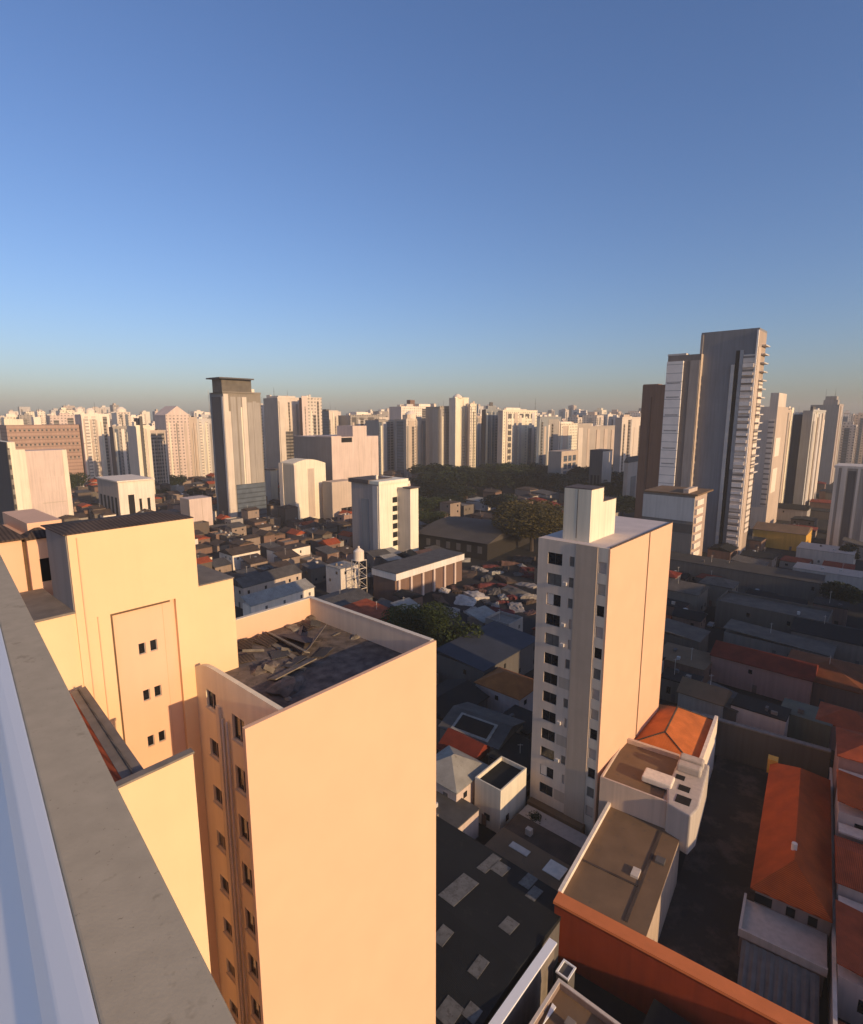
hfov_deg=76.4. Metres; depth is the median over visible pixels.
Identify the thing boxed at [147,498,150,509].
window
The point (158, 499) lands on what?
house
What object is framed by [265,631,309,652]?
timber plank
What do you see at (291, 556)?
house
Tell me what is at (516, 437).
apartment tower
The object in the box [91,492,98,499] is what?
house
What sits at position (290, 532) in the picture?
house
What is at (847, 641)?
house
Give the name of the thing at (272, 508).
house
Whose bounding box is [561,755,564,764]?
window
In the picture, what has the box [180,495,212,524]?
apartment building
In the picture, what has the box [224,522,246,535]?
house
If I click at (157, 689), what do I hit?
window
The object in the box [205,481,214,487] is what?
house
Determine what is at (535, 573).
house
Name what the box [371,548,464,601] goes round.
long building
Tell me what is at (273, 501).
house
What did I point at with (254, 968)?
window
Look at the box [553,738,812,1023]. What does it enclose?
annexe building
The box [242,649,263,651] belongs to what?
broken board
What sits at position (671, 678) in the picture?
house
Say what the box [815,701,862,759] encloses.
house
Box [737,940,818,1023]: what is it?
awning
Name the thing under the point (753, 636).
house
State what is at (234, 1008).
window
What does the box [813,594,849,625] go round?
house
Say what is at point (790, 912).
window
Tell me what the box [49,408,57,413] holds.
apartment tower
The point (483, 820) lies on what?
door
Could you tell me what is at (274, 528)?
house
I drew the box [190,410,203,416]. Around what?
apartment tower
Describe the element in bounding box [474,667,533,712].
house
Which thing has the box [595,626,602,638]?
window
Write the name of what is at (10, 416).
apartment tower
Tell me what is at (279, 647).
timber plank
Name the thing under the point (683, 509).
apartment building
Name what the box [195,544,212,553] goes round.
house
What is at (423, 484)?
broadleaf tree
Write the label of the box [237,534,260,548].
house
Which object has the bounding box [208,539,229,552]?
house
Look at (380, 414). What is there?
apartment tower
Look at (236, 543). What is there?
house
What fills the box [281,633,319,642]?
roof sheet
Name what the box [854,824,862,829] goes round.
window
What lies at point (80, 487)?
house
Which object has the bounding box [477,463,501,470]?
broadleaf tree
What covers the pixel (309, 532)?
house
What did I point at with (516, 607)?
scrap heap
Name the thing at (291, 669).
timber plank
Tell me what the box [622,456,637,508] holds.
apartment building
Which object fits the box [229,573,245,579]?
house
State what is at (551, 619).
window
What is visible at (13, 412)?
apartment tower
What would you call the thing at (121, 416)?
apartment tower
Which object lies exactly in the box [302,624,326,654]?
plank
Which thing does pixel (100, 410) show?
apartment tower
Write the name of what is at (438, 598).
scrap heap
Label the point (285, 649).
timber plank
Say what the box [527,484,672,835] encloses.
apartment tower
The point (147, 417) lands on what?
apartment tower
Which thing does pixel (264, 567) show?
house
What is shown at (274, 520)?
house
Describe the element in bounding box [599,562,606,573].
window
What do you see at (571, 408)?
apartment tower
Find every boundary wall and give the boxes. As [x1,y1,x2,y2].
[488,938,556,1023]
[691,710,830,778]
[828,767,837,1023]
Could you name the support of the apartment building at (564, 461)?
on the ground
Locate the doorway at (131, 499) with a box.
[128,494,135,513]
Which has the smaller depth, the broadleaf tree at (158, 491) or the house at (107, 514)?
the house at (107, 514)
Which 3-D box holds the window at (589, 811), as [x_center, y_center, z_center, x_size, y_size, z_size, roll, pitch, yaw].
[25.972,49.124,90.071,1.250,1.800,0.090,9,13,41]
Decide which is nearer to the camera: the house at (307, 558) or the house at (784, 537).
the house at (307, 558)
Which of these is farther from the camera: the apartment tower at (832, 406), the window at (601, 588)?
the apartment tower at (832, 406)
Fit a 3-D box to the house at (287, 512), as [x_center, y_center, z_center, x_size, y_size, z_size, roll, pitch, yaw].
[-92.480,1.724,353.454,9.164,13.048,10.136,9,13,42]
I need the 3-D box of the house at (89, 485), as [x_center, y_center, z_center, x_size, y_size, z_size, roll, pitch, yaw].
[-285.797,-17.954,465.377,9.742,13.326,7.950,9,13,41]
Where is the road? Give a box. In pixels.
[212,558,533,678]
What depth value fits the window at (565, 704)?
90.47 m
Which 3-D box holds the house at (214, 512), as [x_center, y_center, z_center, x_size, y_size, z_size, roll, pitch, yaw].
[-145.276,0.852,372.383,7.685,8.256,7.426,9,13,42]
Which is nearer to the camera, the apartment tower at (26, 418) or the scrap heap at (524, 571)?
the scrap heap at (524, 571)
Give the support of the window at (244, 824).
in the apartment building at (320, 794)
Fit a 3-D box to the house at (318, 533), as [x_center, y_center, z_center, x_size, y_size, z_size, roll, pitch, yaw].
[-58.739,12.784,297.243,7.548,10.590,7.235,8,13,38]
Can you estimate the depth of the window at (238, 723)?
38.53 m
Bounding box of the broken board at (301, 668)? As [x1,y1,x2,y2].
[286,661,306,670]
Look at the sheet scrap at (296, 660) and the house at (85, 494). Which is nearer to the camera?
the sheet scrap at (296, 660)
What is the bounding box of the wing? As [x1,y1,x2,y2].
[70,686,210,972]
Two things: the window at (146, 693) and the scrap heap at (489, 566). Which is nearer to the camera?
the window at (146, 693)
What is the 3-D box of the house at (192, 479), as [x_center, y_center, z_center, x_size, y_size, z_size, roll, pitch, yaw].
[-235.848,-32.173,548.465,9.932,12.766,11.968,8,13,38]
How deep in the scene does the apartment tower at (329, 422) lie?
635.85 m
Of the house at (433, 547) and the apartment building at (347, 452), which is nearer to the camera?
the house at (433, 547)
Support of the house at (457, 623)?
on the ground
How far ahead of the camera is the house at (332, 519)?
353.50 m
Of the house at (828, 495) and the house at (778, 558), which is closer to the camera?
the house at (778, 558)
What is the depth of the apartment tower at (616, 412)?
1035.73 m
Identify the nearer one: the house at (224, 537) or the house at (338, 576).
the house at (338, 576)
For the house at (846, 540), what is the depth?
269.65 m
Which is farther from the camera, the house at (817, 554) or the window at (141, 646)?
the house at (817, 554)
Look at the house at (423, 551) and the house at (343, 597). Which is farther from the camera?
the house at (423, 551)
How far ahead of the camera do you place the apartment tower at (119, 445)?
501.79 m
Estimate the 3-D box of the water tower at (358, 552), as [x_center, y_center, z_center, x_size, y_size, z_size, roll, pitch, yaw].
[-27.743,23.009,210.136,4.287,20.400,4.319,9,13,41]
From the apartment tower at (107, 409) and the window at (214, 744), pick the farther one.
the apartment tower at (107, 409)
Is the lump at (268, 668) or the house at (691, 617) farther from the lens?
the house at (691, 617)
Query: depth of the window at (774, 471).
338.96 m
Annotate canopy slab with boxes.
[838,822,862,840]
[838,895,862,911]
[839,768,862,778]
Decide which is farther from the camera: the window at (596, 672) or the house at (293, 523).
the house at (293, 523)
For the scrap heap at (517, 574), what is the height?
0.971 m
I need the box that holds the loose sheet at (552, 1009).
[543,1003,555,1023]
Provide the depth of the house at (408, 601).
183.31 m
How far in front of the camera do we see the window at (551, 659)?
91.16 m
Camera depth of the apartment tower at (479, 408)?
1096.76 m
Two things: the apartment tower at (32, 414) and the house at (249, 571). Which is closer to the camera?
the house at (249, 571)
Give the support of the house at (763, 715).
on the ground
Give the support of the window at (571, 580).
in the apartment tower at (602, 580)
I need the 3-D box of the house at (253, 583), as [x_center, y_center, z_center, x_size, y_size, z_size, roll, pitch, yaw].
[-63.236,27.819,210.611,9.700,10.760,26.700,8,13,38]
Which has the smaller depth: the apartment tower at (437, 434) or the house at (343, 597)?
the house at (343, 597)
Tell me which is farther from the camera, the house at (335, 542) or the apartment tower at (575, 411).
the apartment tower at (575, 411)
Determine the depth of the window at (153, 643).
39.54 m
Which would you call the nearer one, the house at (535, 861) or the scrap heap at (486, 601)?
the house at (535, 861)
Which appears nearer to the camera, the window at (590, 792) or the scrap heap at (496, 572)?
the window at (590, 792)
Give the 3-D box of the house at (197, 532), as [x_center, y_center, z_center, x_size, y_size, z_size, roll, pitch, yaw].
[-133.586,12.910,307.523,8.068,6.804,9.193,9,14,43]
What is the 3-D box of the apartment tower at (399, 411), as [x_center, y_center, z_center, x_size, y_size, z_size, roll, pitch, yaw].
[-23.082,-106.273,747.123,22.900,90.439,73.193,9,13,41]
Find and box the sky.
[0,0,862,420]
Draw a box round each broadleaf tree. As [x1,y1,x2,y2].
[69,472,89,491]
[155,488,168,493]
[169,475,187,484]
[186,487,205,494]
[380,601,461,636]
[407,464,444,473]
[410,472,438,483]
[413,480,438,497]
[418,495,443,510]
[418,510,450,523]
[420,483,462,496]
[423,463,458,474]
[424,621,483,652]
[430,493,466,502]
[432,471,465,485]
[437,470,470,483]
[455,485,477,497]
[457,466,482,486]
[460,468,490,494]
[472,471,496,489]
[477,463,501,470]
[479,493,518,510]
[484,466,515,473]
[485,470,517,492]
[490,499,563,551]
[495,463,537,473]
[501,470,538,489]
[523,462,547,473]
[534,466,547,473]
[534,472,564,490]
[543,473,578,492]
[553,480,590,491]
[566,466,587,475]
[591,484,610,495]
[595,480,622,496]
[611,471,623,482]
[612,495,635,516]
[819,581,862,604]
[838,544,860,558]
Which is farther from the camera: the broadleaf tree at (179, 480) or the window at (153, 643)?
the broadleaf tree at (179, 480)
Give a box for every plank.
[257,634,297,658]
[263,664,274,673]
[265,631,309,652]
[268,658,316,679]
[281,647,292,651]
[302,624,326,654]
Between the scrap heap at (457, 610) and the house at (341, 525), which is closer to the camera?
the scrap heap at (457, 610)
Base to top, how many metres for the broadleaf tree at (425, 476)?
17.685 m
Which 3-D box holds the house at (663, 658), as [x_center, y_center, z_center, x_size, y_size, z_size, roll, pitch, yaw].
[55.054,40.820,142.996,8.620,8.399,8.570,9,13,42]
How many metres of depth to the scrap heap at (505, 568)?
248.20 m
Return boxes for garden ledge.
[519,804,587,847]
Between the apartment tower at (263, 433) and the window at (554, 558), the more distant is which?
the apartment tower at (263, 433)
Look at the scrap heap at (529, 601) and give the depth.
204.64 m
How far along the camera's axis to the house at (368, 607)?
171.64 m
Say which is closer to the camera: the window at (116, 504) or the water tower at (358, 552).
the water tower at (358, 552)
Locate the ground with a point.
(613, 1007)
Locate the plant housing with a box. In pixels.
[642,753,708,853]
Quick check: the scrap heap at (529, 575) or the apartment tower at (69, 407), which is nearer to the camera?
the scrap heap at (529, 575)
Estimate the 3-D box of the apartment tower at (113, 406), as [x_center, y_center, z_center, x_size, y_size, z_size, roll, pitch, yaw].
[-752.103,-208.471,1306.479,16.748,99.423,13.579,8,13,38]
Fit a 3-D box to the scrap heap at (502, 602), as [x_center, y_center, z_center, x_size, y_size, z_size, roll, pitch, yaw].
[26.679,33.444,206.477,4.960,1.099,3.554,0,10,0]
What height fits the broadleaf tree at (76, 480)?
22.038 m
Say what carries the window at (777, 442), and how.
in the apartment building at (769, 461)
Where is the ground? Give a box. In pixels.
[151,421,862,1023]
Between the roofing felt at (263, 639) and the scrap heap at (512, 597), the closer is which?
the roofing felt at (263, 639)
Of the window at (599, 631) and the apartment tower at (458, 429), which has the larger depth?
the apartment tower at (458, 429)
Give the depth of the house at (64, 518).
314.44 m
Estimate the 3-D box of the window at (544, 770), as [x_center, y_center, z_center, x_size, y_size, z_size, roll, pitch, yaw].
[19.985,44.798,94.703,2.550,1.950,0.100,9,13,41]
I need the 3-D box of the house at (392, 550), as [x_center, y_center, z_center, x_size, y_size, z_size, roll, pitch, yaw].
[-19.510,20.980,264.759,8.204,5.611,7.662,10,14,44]
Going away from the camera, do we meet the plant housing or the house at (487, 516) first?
the plant housing
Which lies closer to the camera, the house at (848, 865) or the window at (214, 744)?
the window at (214, 744)
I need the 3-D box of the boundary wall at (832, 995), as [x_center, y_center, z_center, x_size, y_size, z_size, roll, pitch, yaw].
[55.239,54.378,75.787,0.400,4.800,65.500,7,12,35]
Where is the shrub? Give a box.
[526,810,545,823]
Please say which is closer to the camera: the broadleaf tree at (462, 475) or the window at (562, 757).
the window at (562, 757)
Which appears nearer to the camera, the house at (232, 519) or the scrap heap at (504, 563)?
the scrap heap at (504, 563)
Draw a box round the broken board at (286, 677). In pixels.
[282,675,293,678]
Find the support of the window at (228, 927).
in the apartment building at (320, 794)
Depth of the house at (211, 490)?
454.63 m
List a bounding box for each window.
[111,496,114,512]
[115,497,118,515]
[138,642,145,654]
[143,689,149,700]
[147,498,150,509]
[147,734,153,746]
[150,639,156,650]
[154,685,160,696]
[158,730,165,741]
[205,690,215,714]
[209,739,218,762]
[213,786,222,810]
[216,832,225,856]
[219,876,229,901]
[223,919,232,943]
[226,960,235,985]
[230,1001,238,1023]
[231,715,243,747]
[235,766,246,799]
[238,815,249,848]
[241,864,252,896]
[244,910,255,942]
[247,955,258,986]
[250,998,260,1023]
[477,546,481,553]
[484,812,489,821]
[540,764,552,778]
[540,782,552,796]
[541,746,553,760]
[542,709,555,723]
[542,728,554,742]
[543,690,556,704]
[544,671,556,685]
[545,633,558,646]
[545,652,557,666]
[546,613,559,626]
[547,573,561,586]
[547,593,560,606]
[548,552,562,565]
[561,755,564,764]
[563,698,567,707]
[565,659,569,668]
[568,598,572,608]
[569,578,573,587]
[570,556,574,566]
[586,805,592,816]
[587,786,593,797]
[588,767,594,779]
[589,748,595,759]
[590,728,596,740]
[591,708,597,720]
[592,688,599,700]
[593,668,600,679]
[594,647,601,659]
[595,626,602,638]
[596,605,603,617]
[597,584,605,595]
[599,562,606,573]
[630,476,635,496]
[754,893,763,904]
[763,897,771,907]
[770,468,776,492]
[774,438,779,456]
[785,906,795,917]
[807,915,817,927]
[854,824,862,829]
[857,1000,862,1013]
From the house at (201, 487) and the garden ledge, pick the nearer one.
the garden ledge
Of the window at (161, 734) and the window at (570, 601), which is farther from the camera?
the window at (570, 601)
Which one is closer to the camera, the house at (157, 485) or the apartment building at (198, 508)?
the apartment building at (198, 508)
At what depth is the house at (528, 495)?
407.91 m
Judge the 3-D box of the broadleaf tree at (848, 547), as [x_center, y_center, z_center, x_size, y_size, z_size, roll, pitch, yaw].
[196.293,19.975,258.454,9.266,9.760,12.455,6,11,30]
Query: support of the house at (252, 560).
on the ground
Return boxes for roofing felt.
[238,638,252,650]
[238,653,255,663]
[253,633,278,646]
[297,623,312,631]
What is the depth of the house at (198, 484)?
498.24 m
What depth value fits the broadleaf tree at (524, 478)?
463.91 m
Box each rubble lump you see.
[251,660,279,675]
[264,675,305,697]
[286,624,300,631]
[305,615,315,621]
[351,635,359,639]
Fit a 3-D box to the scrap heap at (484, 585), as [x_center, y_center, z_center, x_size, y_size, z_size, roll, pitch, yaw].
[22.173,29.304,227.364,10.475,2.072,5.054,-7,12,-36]
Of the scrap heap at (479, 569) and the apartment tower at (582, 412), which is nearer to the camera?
the scrap heap at (479, 569)
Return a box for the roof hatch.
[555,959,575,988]
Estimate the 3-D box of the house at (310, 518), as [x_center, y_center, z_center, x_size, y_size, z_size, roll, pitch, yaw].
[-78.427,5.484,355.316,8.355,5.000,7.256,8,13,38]
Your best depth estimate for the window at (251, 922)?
41.26 m
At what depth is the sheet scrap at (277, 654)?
46.69 m
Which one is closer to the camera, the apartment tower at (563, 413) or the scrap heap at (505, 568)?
the scrap heap at (505, 568)
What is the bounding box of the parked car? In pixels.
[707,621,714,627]
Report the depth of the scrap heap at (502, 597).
210.15 m
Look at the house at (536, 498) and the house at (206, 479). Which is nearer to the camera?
the house at (536, 498)
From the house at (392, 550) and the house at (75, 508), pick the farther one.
the house at (75, 508)
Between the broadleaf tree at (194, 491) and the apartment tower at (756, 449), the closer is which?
the broadleaf tree at (194, 491)
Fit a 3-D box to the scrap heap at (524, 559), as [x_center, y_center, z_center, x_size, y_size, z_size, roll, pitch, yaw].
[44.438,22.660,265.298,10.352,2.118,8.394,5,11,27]
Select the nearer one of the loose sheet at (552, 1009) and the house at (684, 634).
the loose sheet at (552, 1009)
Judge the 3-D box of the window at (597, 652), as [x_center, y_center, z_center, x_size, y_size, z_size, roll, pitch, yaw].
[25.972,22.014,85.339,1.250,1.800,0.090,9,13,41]
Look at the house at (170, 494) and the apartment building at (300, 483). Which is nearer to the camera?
the apartment building at (300, 483)
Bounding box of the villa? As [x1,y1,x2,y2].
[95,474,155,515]
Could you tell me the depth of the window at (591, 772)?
88.90 m
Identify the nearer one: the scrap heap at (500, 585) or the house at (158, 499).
the scrap heap at (500, 585)
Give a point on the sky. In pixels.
(351, 205)
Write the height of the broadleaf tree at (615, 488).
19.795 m
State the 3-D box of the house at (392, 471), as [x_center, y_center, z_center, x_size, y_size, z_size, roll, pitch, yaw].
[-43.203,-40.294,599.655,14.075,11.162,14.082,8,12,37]
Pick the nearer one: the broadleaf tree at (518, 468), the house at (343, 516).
the house at (343, 516)
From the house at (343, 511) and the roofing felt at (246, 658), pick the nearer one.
the roofing felt at (246, 658)
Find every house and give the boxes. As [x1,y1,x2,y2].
[58,514,78,521]
[72,499,87,502]
[73,502,81,512]
[74,489,91,501]
[74,512,87,519]
[75,485,87,489]
[77,503,91,512]
[80,507,89,518]
[85,502,98,504]
[87,478,96,483]
[87,483,97,490]
[88,505,105,518]
[90,485,97,491]
[90,508,111,518]
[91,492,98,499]
[99,511,115,517]
[139,508,152,511]
[154,494,161,502]
[155,482,159,489]
[155,503,167,510]
[160,483,171,490]
[160,494,166,502]
[163,499,179,502]
[166,490,180,499]
[166,501,180,512]
[170,484,183,492]
[172,493,188,499]
[188,476,199,482]
[192,482,204,485]
[194,520,209,535]
[194,530,204,534]
[195,474,205,481]
[195,535,209,544]
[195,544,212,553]
[196,486,206,491]
[196,553,212,559]
[196,555,211,568]
[201,478,214,482]
[205,473,214,479]
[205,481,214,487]
[206,488,215,493]
[206,492,215,497]
[208,530,229,540]
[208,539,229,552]
[209,524,225,531]
[212,500,216,506]
[212,507,217,519]
[212,557,231,573]
[213,526,226,530]
[216,514,230,523]
[218,544,260,570]
[220,532,238,541]
[224,517,242,523]
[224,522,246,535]
[228,535,238,541]
[228,538,253,547]
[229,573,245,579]
[233,564,301,608]
[235,566,259,575]
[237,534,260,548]
[238,521,251,532]
[240,553,268,568]
[241,506,258,524]
[241,578,314,615]
[246,517,266,525]
[251,523,271,533]
[253,563,273,571]
[255,529,274,543]
[259,539,280,558]
[262,516,280,526]
[266,503,279,516]
[267,542,309,562]
[268,499,279,503]
[269,530,285,540]
[269,560,290,569]
[271,526,281,531]
[273,549,300,568]
[277,538,298,545]
[278,504,297,525]
[279,526,293,537]
[286,518,303,527]
[286,529,306,537]
[294,525,310,531]
[294,534,313,548]
[299,520,313,525]
[300,554,321,568]
[301,560,326,583]
[303,516,317,521]
[303,527,317,537]
[308,522,322,528]
[311,538,325,552]
[313,529,331,538]
[314,529,336,537]
[315,545,339,561]
[316,588,373,605]
[318,537,340,547]
[319,523,337,531]
[325,553,349,563]
[326,517,336,521]
[326,560,358,592]
[332,521,350,532]
[332,537,344,546]
[334,545,354,560]
[337,513,351,521]
[338,531,352,545]
[339,510,351,513]
[340,527,352,531]
[341,598,394,622]
[359,570,372,588]
[365,548,390,568]
[377,597,392,606]
[379,553,402,564]
[383,470,400,473]
[383,473,401,477]
[385,547,400,554]
[390,597,419,610]
[392,589,423,606]
[397,549,416,557]
[415,548,431,553]
[418,520,425,530]
[424,545,444,549]
[436,621,534,685]
[436,679,489,742]
[436,728,489,764]
[436,745,488,804]
[436,791,479,838]
[438,702,524,764]
[440,499,459,516]
[448,619,475,632]
[460,502,474,517]
[462,494,473,498]
[466,497,495,510]
[466,605,495,628]
[470,512,490,518]
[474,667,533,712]
[475,756,526,832]
[483,489,501,497]
[483,513,505,519]
[485,609,522,631]
[485,827,570,890]
[487,732,531,803]
[502,705,532,740]
[504,813,580,865]
[515,486,538,494]
[519,490,537,498]
[529,496,546,504]
[529,978,620,1023]
[531,489,558,502]
[534,566,537,582]
[539,486,556,491]
[539,495,556,501]
[544,501,561,508]
[559,491,564,505]
[634,703,717,782]
[643,999,690,1023]
[659,659,703,702]
[661,656,665,673]
[662,642,711,682]
[663,618,710,651]
[666,598,689,615]
[667,576,708,611]
[668,570,681,579]
[669,551,825,605]
[671,567,690,581]
[671,607,707,628]
[676,674,732,717]
[696,573,720,583]
[698,576,739,606]
[707,543,738,560]
[707,680,736,697]
[710,640,818,704]
[714,590,832,633]
[722,697,738,721]
[723,619,836,658]
[730,554,769,565]
[730,693,791,736]
[738,754,832,996]
[740,550,777,566]
[745,536,765,550]
[746,588,777,598]
[748,549,781,565]
[752,521,812,550]
[774,594,808,604]
[776,503,811,520]
[779,555,811,568]
[781,698,832,747]
[788,649,862,712]
[789,524,817,537]
[790,516,817,526]
[790,615,862,664]
[793,562,862,589]
[796,542,856,564]
[809,499,830,508]
[810,507,829,519]
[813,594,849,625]
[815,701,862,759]
[816,481,825,492]
[819,489,832,498]
[822,560,855,569]
[825,490,832,499]
[832,727,862,810]
[833,769,862,857]
[834,835,862,921]
[835,899,862,1023]
[842,537,862,560]
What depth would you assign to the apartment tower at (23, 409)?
1704.56 m
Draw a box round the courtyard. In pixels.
[658,755,767,983]
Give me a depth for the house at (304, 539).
287.00 m
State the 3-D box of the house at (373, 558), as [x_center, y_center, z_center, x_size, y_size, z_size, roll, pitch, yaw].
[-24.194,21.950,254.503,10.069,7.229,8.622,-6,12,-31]
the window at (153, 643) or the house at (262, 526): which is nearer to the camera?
the window at (153, 643)
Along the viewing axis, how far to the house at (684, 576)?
224.02 m
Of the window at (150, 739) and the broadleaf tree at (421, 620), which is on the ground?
the broadleaf tree at (421, 620)
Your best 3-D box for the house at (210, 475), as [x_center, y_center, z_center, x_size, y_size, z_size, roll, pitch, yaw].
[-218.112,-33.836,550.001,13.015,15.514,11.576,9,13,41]
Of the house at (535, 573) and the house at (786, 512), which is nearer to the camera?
the house at (535, 573)
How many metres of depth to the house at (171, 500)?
389.35 m
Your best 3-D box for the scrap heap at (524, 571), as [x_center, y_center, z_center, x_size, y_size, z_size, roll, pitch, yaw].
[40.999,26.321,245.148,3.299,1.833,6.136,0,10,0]
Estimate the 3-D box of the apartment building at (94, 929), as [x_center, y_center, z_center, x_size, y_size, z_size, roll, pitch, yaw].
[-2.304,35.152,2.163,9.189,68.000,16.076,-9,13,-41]
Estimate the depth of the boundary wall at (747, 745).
108.02 m
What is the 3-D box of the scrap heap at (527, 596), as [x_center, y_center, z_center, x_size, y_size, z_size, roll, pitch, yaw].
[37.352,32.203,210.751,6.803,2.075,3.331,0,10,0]
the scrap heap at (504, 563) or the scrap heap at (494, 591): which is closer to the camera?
the scrap heap at (494, 591)
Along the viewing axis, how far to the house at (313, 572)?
230.37 m
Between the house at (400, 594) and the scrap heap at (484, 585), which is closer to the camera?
the house at (400, 594)
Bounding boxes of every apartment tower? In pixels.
[1,414,17,418]
[7,410,18,416]
[18,407,30,414]
[18,413,31,424]
[21,412,34,416]
[34,408,45,423]
[46,413,74,423]
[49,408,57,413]
[56,404,72,414]
[62,405,74,409]
[73,407,84,414]
[74,405,112,480]
[92,407,105,413]
[99,406,109,412]
[109,424,130,475]
[110,403,118,411]
[111,407,130,425]
[127,416,155,493]
[130,415,144,425]
[140,411,150,424]
[150,426,169,483]
[154,406,193,478]
[189,416,200,475]
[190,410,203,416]
[197,416,214,476]
[198,412,210,418]
[206,377,266,517]
[261,403,266,468]
[263,393,299,482]
[299,395,322,435]
[322,409,337,434]
[338,412,378,425]
[365,419,394,474]
[372,412,387,416]
[373,409,387,413]
[389,400,429,435]
[394,411,425,477]
[426,404,448,465]
[449,394,468,466]
[467,401,476,467]
[476,404,482,415]
[476,414,481,468]
[481,402,499,464]
[497,398,537,466]
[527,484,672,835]
[536,414,554,437]
[536,415,560,466]
[548,409,554,415]
[558,409,568,421]
[559,422,577,449]
[568,405,576,416]
[568,415,581,422]
[572,409,580,414]
[575,410,587,416]
[577,423,614,467]
[582,412,603,425]
[594,408,606,414]
[601,413,615,425]
[608,410,620,415]
[608,415,619,425]
[612,415,640,473]
[631,411,640,416]
[634,384,664,518]
[658,353,703,486]
[693,328,769,554]
[754,426,758,470]
[778,406,793,502]
[784,412,802,503]
[793,407,825,504]
[810,392,843,483]
[837,422,857,463]
[842,413,851,424]
[853,413,862,463]
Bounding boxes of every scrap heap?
[430,606,459,617]
[432,593,448,604]
[439,587,450,593]
[450,585,457,589]
[452,590,462,593]
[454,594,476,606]
[462,558,470,561]
[462,570,476,578]
[463,585,476,590]
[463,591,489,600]
[463,606,476,615]
[471,566,488,572]
[472,581,497,587]
[478,588,487,592]
[481,574,494,581]
[481,599,491,604]
[482,564,498,567]
[487,587,500,594]
[488,570,503,574]
[490,606,514,614]
[491,601,499,607]
[495,573,518,583]
[495,600,508,603]
[497,560,519,565]
[497,583,517,587]
[497,593,507,599]
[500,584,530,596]
[502,566,508,571]
[506,594,516,600]
[507,602,524,612]
[511,555,535,563]
[513,572,523,575]
[516,582,536,588]
[519,568,527,573]
[519,593,536,599]
[520,567,534,570]
[521,573,533,578]
[521,598,535,604]
[521,609,535,615]
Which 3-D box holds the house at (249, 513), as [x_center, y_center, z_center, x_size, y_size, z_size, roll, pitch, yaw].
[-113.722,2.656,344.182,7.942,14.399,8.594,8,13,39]
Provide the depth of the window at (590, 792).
89.51 m
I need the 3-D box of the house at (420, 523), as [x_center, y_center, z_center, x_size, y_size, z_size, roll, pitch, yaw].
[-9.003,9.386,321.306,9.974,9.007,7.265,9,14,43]
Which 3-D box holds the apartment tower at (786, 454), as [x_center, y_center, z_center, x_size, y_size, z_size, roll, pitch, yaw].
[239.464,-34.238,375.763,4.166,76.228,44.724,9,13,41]
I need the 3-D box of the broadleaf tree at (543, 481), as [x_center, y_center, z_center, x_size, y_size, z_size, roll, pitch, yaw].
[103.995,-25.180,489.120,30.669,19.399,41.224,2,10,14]
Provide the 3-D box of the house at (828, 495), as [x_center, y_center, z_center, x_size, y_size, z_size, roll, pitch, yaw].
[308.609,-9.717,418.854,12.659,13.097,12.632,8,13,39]
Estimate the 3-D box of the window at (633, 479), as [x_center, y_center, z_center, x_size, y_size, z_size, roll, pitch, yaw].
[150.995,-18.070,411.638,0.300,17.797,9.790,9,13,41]
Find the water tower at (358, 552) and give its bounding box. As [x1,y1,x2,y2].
[351,546,366,588]
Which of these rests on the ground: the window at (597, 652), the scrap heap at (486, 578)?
the scrap heap at (486, 578)
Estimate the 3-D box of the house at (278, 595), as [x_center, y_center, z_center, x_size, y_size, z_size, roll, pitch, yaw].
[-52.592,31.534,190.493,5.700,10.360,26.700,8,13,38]
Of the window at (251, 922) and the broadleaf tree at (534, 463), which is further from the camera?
the broadleaf tree at (534, 463)
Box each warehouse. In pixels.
[418,516,530,560]
[436,815,560,1023]
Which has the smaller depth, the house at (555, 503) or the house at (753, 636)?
the house at (753, 636)
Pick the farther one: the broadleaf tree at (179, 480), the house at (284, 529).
the broadleaf tree at (179, 480)
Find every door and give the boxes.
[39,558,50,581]
[481,814,485,826]
[671,694,675,702]
[752,685,756,692]
[830,750,834,759]
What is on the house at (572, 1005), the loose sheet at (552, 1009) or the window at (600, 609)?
the loose sheet at (552, 1009)
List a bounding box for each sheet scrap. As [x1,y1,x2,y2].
[269,649,289,659]
[282,655,307,667]
[310,620,320,626]
[312,647,333,657]
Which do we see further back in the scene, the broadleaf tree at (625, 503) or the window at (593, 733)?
the broadleaf tree at (625, 503)
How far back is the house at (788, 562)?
252.29 m
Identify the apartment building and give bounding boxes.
[0,417,84,480]
[0,440,22,524]
[0,509,61,594]
[0,555,235,1023]
[16,449,73,517]
[20,510,238,992]
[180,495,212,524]
[195,596,435,1023]
[264,468,277,503]
[278,458,325,519]
[294,425,378,480]
[322,479,351,519]
[348,475,409,551]
[397,486,419,551]
[548,449,577,475]
[588,449,612,485]
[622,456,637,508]
[642,485,713,555]
[749,393,788,528]
[826,463,862,545]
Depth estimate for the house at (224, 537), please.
301.80 m
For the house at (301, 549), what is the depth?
257.79 m
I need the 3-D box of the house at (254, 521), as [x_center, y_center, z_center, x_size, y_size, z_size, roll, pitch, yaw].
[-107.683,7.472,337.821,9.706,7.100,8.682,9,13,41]
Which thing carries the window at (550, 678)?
in the apartment tower at (602, 580)
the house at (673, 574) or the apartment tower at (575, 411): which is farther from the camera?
the apartment tower at (575, 411)
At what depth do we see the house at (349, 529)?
314.23 m

